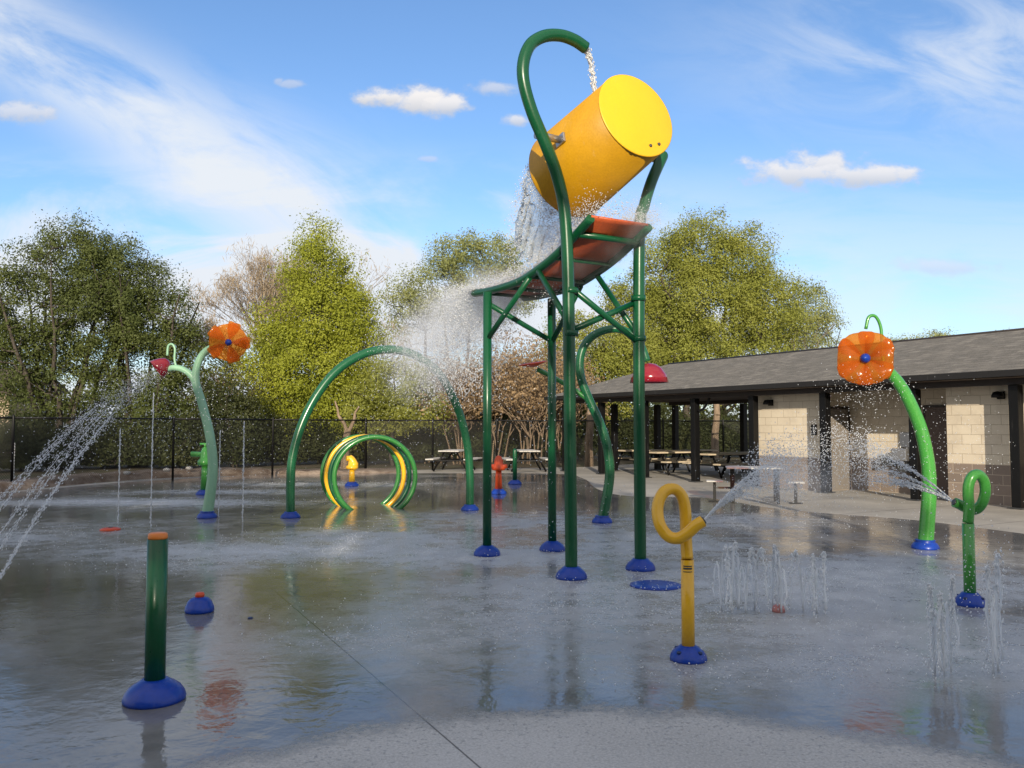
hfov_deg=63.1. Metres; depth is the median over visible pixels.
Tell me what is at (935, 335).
tree
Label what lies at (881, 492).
drifting spray
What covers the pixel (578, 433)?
shrub
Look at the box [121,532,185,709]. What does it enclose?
short spray post
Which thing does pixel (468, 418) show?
dry thicket
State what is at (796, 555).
ground jet
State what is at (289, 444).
shrub
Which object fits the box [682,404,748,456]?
shrub
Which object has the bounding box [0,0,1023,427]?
sky
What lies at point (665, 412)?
shrub
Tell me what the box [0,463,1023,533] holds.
concrete walk
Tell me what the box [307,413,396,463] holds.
shrub
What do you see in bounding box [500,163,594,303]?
water sheet
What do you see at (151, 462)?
water thread
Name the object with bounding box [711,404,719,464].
tree trunk
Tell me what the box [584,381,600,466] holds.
tree trunk
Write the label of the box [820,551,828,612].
ground jet
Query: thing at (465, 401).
dry thicket
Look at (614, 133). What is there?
tipping bucket tower
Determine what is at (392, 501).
spray hoop
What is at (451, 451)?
picnic table
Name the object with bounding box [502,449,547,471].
picnic table
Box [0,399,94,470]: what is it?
shrub
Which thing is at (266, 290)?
bare tree
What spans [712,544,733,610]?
ground jet
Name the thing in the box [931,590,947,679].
ground jet
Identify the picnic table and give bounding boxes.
[425,449,481,470]
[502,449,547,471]
[618,449,673,470]
[649,451,707,474]
[665,449,726,471]
[682,452,748,478]
[711,452,748,475]
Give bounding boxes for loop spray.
[651,483,706,664]
[951,469,990,607]
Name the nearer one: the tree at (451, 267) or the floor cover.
the floor cover
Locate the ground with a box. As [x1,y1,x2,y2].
[0,429,748,479]
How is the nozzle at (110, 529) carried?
on the splash pad
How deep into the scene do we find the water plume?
12.23 m
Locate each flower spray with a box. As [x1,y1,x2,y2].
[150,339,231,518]
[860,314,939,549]
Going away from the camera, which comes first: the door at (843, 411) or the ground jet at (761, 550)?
the ground jet at (761, 550)
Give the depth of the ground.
34.60 m
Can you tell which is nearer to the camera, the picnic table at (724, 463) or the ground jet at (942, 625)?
the ground jet at (942, 625)
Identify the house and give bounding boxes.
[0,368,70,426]
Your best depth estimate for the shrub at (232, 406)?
33.54 m
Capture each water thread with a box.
[117,428,120,522]
[149,392,153,528]
[218,430,220,517]
[241,422,244,521]
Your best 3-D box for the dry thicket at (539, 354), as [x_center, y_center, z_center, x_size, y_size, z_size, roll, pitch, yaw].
[-0.195,0.080,38.441,6.465,7.096,7.769,-3,-4,44]
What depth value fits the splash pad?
6.25 m
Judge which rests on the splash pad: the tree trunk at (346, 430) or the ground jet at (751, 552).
the ground jet at (751, 552)
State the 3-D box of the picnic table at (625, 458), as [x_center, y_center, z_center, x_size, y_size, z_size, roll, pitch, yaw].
[4.690,2.789,30.571,1.830,0.760,1.683,2,-3,-30]
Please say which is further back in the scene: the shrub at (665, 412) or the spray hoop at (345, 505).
the shrub at (665, 412)
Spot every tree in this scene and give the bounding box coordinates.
[0,206,163,468]
[53,225,224,467]
[178,233,345,394]
[232,204,405,463]
[320,249,424,379]
[332,352,455,465]
[374,226,549,444]
[524,308,668,459]
[591,202,827,456]
[745,302,845,354]
[767,279,851,350]
[875,326,1009,341]
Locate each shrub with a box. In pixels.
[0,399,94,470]
[51,409,154,468]
[115,409,230,467]
[180,370,280,466]
[245,398,337,465]
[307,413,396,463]
[360,411,457,461]
[440,394,524,460]
[503,402,597,457]
[576,402,653,456]
[619,402,710,457]
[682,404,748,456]
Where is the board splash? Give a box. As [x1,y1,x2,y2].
[466,187,661,289]
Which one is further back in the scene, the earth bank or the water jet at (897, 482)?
the earth bank
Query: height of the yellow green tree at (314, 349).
11.598 m
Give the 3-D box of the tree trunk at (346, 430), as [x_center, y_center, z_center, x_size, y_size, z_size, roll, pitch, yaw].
[-6.149,1.940,30.947,0.950,2.633,0.369,0,-3,0]
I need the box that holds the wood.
[62,372,747,443]
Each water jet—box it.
[0,365,167,579]
[584,47,596,92]
[704,411,841,529]
[793,401,955,506]
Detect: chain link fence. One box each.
[0,415,366,483]
[366,418,748,469]
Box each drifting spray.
[0,245,705,568]
[695,352,1023,632]
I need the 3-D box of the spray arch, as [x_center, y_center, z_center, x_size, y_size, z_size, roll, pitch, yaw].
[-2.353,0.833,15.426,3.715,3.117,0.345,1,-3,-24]
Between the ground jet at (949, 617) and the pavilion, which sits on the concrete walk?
the pavilion
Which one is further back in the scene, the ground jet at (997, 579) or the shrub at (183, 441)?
the shrub at (183, 441)
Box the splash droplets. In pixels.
[0,481,1023,710]
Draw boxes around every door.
[831,407,851,489]
[922,405,948,495]
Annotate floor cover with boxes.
[630,580,680,590]
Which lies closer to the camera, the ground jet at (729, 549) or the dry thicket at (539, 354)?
the ground jet at (729, 549)
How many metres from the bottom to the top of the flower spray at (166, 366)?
3.461 m
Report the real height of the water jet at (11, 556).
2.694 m
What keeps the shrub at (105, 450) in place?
on the ground
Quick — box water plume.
[367,280,528,415]
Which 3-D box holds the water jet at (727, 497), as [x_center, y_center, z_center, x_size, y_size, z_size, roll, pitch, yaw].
[2.959,1.079,9.475,1.270,1.570,8.370,-1,-3,26]
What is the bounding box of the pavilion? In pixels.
[544,328,1023,509]
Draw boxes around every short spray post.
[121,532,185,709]
[508,449,521,484]
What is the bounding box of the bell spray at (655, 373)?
[519,325,667,523]
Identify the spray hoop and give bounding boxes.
[320,434,400,504]
[324,434,405,505]
[328,434,411,507]
[332,435,417,509]
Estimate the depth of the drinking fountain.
19.98 m
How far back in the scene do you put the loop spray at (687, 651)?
5.72 m
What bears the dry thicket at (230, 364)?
on the ground
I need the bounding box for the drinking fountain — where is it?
[881,432,909,472]
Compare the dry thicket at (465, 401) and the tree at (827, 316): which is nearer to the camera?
the dry thicket at (465, 401)
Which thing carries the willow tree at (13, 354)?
on the ground
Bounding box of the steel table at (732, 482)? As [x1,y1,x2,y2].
[706,466,804,503]
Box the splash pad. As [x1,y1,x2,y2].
[0,473,1023,767]
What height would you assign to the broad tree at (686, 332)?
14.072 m
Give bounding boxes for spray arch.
[280,345,478,518]
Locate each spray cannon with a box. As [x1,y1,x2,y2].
[190,443,207,494]
[345,455,358,486]
[492,455,506,493]
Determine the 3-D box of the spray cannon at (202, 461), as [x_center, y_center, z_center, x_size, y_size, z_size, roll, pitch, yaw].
[-7.275,2.000,19.677,0.563,1.220,0.386,-1,-3,25]
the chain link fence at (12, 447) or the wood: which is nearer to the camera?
the chain link fence at (12, 447)
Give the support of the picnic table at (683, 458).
on the concrete walk
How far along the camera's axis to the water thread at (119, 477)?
13.57 m
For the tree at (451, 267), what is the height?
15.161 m
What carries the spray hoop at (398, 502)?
on the splash pad
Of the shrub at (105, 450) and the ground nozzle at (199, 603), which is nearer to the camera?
the ground nozzle at (199, 603)
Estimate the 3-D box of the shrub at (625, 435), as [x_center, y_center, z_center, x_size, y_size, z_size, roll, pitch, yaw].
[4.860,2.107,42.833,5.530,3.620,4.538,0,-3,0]
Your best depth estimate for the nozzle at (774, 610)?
7.19 m
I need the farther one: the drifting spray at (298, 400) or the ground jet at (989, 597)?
the drifting spray at (298, 400)
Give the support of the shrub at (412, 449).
on the ground
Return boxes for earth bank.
[0,467,401,491]
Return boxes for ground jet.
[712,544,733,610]
[722,545,747,608]
[724,540,742,613]
[738,547,762,612]
[745,547,771,611]
[768,544,779,609]
[774,550,787,612]
[786,549,812,612]
[807,553,819,616]
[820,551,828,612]
[923,582,937,675]
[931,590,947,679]
[944,573,961,674]
[980,564,999,674]
[992,549,1008,672]
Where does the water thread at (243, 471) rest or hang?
on the splash pad
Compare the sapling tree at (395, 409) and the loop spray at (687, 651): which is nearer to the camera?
the loop spray at (687, 651)
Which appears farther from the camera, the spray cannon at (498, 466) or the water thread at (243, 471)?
the spray cannon at (498, 466)
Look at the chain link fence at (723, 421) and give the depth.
31.80 m
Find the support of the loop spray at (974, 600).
on the splash pad
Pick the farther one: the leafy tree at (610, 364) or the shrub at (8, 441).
the leafy tree at (610, 364)
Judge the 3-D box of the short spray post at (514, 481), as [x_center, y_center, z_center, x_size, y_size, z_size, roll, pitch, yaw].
[0.080,2.297,23.256,0.388,0.992,0.386,0,-3,0]
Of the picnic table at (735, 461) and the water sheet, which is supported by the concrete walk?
the picnic table at (735, 461)
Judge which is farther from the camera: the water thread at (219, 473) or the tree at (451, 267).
the tree at (451, 267)
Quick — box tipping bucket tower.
[471,28,671,580]
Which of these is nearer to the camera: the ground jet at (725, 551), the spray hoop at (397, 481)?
the ground jet at (725, 551)
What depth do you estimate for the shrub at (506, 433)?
39.24 m
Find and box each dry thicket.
[132,331,299,462]
[395,362,482,462]
[405,345,532,464]
[427,309,601,462]
[462,340,604,464]
[511,346,609,462]
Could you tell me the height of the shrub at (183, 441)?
2.402 m
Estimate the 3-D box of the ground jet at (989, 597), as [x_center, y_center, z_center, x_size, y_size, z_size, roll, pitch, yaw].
[3.085,1.525,5.399,0.097,0.715,0.128,-1,-3,23]
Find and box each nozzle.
[99,527,120,530]
[184,592,213,614]
[772,602,784,612]
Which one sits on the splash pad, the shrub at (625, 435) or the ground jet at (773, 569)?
the ground jet at (773, 569)
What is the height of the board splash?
0.856 m
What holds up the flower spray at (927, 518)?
on the splash pad
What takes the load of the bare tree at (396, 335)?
on the ground
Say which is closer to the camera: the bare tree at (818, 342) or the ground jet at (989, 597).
the ground jet at (989, 597)
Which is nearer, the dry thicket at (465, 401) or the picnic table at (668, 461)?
the picnic table at (668, 461)
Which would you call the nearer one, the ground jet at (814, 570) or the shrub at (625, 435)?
the ground jet at (814, 570)
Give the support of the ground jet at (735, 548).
on the splash pad
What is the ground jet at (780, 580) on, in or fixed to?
on the splash pad
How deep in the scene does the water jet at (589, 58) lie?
9.23 m
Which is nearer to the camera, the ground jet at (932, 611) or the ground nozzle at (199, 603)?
the ground jet at (932, 611)
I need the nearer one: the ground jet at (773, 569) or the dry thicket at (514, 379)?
the ground jet at (773, 569)
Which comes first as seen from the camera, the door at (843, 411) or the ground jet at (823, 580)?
the ground jet at (823, 580)
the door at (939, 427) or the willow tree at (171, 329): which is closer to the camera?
the door at (939, 427)
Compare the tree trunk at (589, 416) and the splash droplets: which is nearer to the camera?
the splash droplets
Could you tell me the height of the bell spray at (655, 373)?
3.319 m
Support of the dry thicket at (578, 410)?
on the ground
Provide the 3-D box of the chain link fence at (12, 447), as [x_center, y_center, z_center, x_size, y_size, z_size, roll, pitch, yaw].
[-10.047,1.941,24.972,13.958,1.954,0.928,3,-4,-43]
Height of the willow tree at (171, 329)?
9.978 m
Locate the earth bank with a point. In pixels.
(25, 485)
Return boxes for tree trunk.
[334,401,358,468]
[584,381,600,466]
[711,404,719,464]
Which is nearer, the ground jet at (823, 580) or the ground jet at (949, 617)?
the ground jet at (949, 617)
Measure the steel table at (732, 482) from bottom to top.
0.748 m

